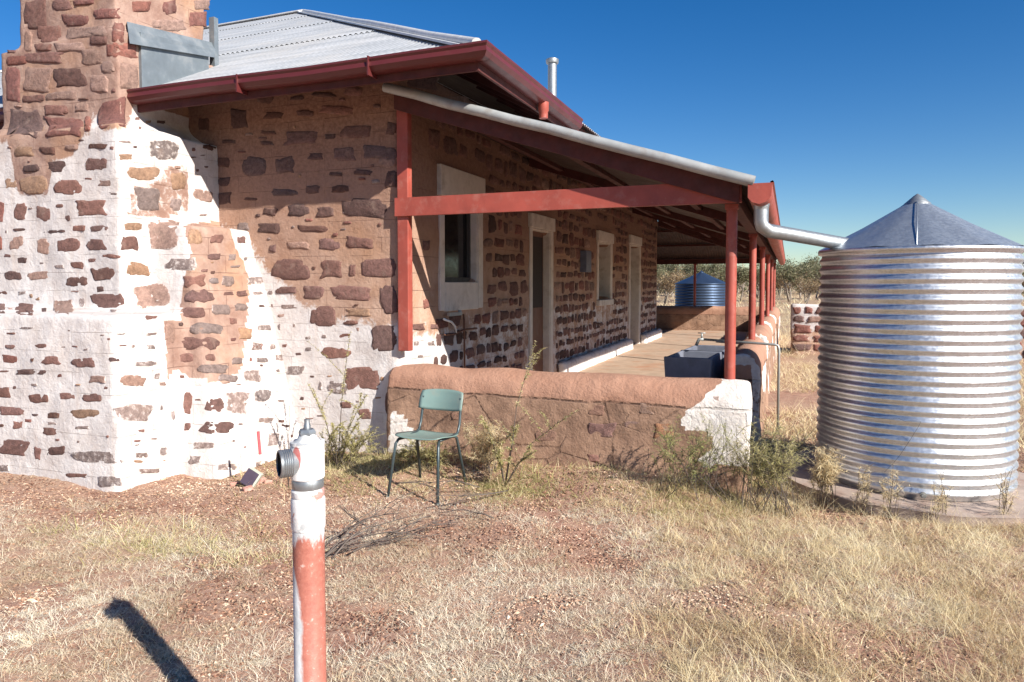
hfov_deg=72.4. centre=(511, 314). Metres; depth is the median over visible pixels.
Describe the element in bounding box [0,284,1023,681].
ground
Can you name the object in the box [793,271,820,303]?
gum tree
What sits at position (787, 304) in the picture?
distant grass
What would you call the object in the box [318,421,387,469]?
weed
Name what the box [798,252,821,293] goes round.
gum tree
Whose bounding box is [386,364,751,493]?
wall
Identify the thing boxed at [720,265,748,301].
gum tree
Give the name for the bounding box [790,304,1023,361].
ruined wall
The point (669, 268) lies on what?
gum tree
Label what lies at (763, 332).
wall
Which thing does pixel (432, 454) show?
weed
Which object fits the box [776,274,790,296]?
gum tree
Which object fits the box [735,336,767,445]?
wall
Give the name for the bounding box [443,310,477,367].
water tap
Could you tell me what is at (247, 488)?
brick piece
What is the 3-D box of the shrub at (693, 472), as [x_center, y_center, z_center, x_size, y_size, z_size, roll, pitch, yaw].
[1.309,0.998,5.088,0.755,0.636,0.616,1,3,22]
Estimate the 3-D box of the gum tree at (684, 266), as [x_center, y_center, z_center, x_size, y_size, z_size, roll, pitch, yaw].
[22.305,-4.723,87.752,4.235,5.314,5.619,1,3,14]
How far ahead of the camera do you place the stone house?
6.66 m
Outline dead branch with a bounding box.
[325,480,507,558]
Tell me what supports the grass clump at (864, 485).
on the ground at (796, 396)
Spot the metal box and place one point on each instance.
(252, 475)
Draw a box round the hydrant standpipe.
[276,419,325,681]
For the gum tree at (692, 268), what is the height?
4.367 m
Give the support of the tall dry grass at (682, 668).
on the ground at (796, 396)
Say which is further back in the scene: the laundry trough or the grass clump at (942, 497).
the laundry trough
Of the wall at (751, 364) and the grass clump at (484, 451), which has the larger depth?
the wall at (751, 364)
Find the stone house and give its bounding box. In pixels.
[0,0,848,491]
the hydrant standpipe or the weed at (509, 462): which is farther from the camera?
the weed at (509, 462)
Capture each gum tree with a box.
[657,264,671,282]
[657,264,683,297]
[657,264,690,303]
[678,264,703,274]
[682,264,708,276]
[682,264,725,279]
[707,264,741,281]
[719,264,748,295]
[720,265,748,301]
[740,263,765,298]
[756,255,817,301]
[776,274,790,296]
[785,260,820,296]
[787,260,815,297]
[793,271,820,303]
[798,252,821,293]
[803,261,820,299]
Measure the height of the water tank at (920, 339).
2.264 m
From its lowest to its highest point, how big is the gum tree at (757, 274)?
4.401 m
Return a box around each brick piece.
[229,482,239,485]
[242,485,253,491]
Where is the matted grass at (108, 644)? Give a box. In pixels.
[0,471,1023,681]
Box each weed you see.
[282,398,291,487]
[307,331,367,469]
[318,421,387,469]
[389,439,454,476]
[478,341,577,484]
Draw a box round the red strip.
[257,431,261,454]
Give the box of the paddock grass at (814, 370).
[751,306,1023,453]
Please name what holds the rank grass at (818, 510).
on the ground at (796, 396)
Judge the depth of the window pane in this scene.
7.80 m
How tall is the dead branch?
0.288 m
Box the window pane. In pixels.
[445,214,466,277]
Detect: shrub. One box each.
[645,412,742,504]
[720,414,812,520]
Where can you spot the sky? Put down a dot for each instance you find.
(854, 110)
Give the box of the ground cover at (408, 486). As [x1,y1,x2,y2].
[5,437,853,580]
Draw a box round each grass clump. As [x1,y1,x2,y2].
[460,416,509,474]
[806,444,849,508]
[852,464,877,515]
[877,464,909,518]
[928,470,956,520]
[985,466,1019,513]
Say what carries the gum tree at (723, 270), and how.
on the ground at (796, 396)
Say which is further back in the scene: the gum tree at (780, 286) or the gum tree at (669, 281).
the gum tree at (780, 286)
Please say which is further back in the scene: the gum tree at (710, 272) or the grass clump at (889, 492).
the gum tree at (710, 272)
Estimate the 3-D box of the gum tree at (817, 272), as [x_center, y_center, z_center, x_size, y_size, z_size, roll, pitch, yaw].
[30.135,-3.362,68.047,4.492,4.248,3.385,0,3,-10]
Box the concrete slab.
[778,449,1023,527]
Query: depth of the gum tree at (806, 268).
85.82 m
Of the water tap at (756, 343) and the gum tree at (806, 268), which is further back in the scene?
the gum tree at (806, 268)
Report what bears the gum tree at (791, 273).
on the ground at (796, 396)
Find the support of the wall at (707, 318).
on the ground at (796, 396)
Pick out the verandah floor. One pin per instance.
(646, 359)
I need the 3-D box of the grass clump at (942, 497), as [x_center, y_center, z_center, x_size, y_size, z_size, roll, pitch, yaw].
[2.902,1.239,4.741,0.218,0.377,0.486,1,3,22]
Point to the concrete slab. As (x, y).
(981, 510)
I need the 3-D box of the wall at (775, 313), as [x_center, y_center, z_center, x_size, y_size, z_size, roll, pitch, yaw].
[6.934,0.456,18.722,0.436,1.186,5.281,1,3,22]
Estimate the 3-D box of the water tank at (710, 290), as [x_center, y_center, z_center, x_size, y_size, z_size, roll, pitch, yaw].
[6.721,-0.521,24.873,1.844,2.071,1.844,1,3,22]
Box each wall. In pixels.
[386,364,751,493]
[656,305,764,331]
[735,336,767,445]
[745,323,773,392]
[755,315,776,366]
[764,307,779,344]
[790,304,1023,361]
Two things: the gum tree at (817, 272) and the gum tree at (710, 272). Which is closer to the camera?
the gum tree at (710, 272)
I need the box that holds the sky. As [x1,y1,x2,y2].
[0,0,1023,270]
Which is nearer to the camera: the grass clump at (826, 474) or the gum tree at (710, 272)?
the grass clump at (826, 474)
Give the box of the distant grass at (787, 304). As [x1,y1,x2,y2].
[657,291,1023,312]
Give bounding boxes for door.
[533,231,542,370]
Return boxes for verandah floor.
[579,330,747,376]
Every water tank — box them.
[675,270,724,305]
[815,194,1023,501]
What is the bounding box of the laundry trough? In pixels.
[664,345,724,378]
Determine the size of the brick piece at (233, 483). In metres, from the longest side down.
0.074 x 0.045 x 0.036 m
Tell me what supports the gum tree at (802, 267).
on the ground at (796, 396)
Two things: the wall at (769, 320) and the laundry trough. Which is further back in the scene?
the wall at (769, 320)
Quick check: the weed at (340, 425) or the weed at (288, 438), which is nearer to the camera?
the weed at (288, 438)
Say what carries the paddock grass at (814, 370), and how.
on the ground at (796, 396)
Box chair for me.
[387,389,466,505]
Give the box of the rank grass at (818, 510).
[73,425,1023,602]
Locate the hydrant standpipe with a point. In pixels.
(300, 462)
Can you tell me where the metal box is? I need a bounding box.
[240,467,263,486]
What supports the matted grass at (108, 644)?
on the ground at (796, 396)
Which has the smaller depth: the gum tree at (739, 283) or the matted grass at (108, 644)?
the matted grass at (108, 644)
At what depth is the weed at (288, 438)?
5.47 m
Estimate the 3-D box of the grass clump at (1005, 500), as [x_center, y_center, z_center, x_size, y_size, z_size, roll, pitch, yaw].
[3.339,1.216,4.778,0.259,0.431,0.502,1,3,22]
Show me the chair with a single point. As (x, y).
(443, 399)
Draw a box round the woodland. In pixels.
[657,267,1023,294]
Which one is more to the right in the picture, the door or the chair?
the door
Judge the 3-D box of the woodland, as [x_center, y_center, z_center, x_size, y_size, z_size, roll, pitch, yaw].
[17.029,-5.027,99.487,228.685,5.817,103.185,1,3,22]
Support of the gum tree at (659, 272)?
on the ground at (796, 396)
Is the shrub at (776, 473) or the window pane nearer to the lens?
the shrub at (776, 473)
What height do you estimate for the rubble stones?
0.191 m
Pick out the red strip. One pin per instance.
(259, 442)
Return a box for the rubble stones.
[3,407,1023,681]
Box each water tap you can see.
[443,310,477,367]
[695,332,779,434]
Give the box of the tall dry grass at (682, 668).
[562,465,1023,681]
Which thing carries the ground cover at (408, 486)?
on the ground at (796, 396)

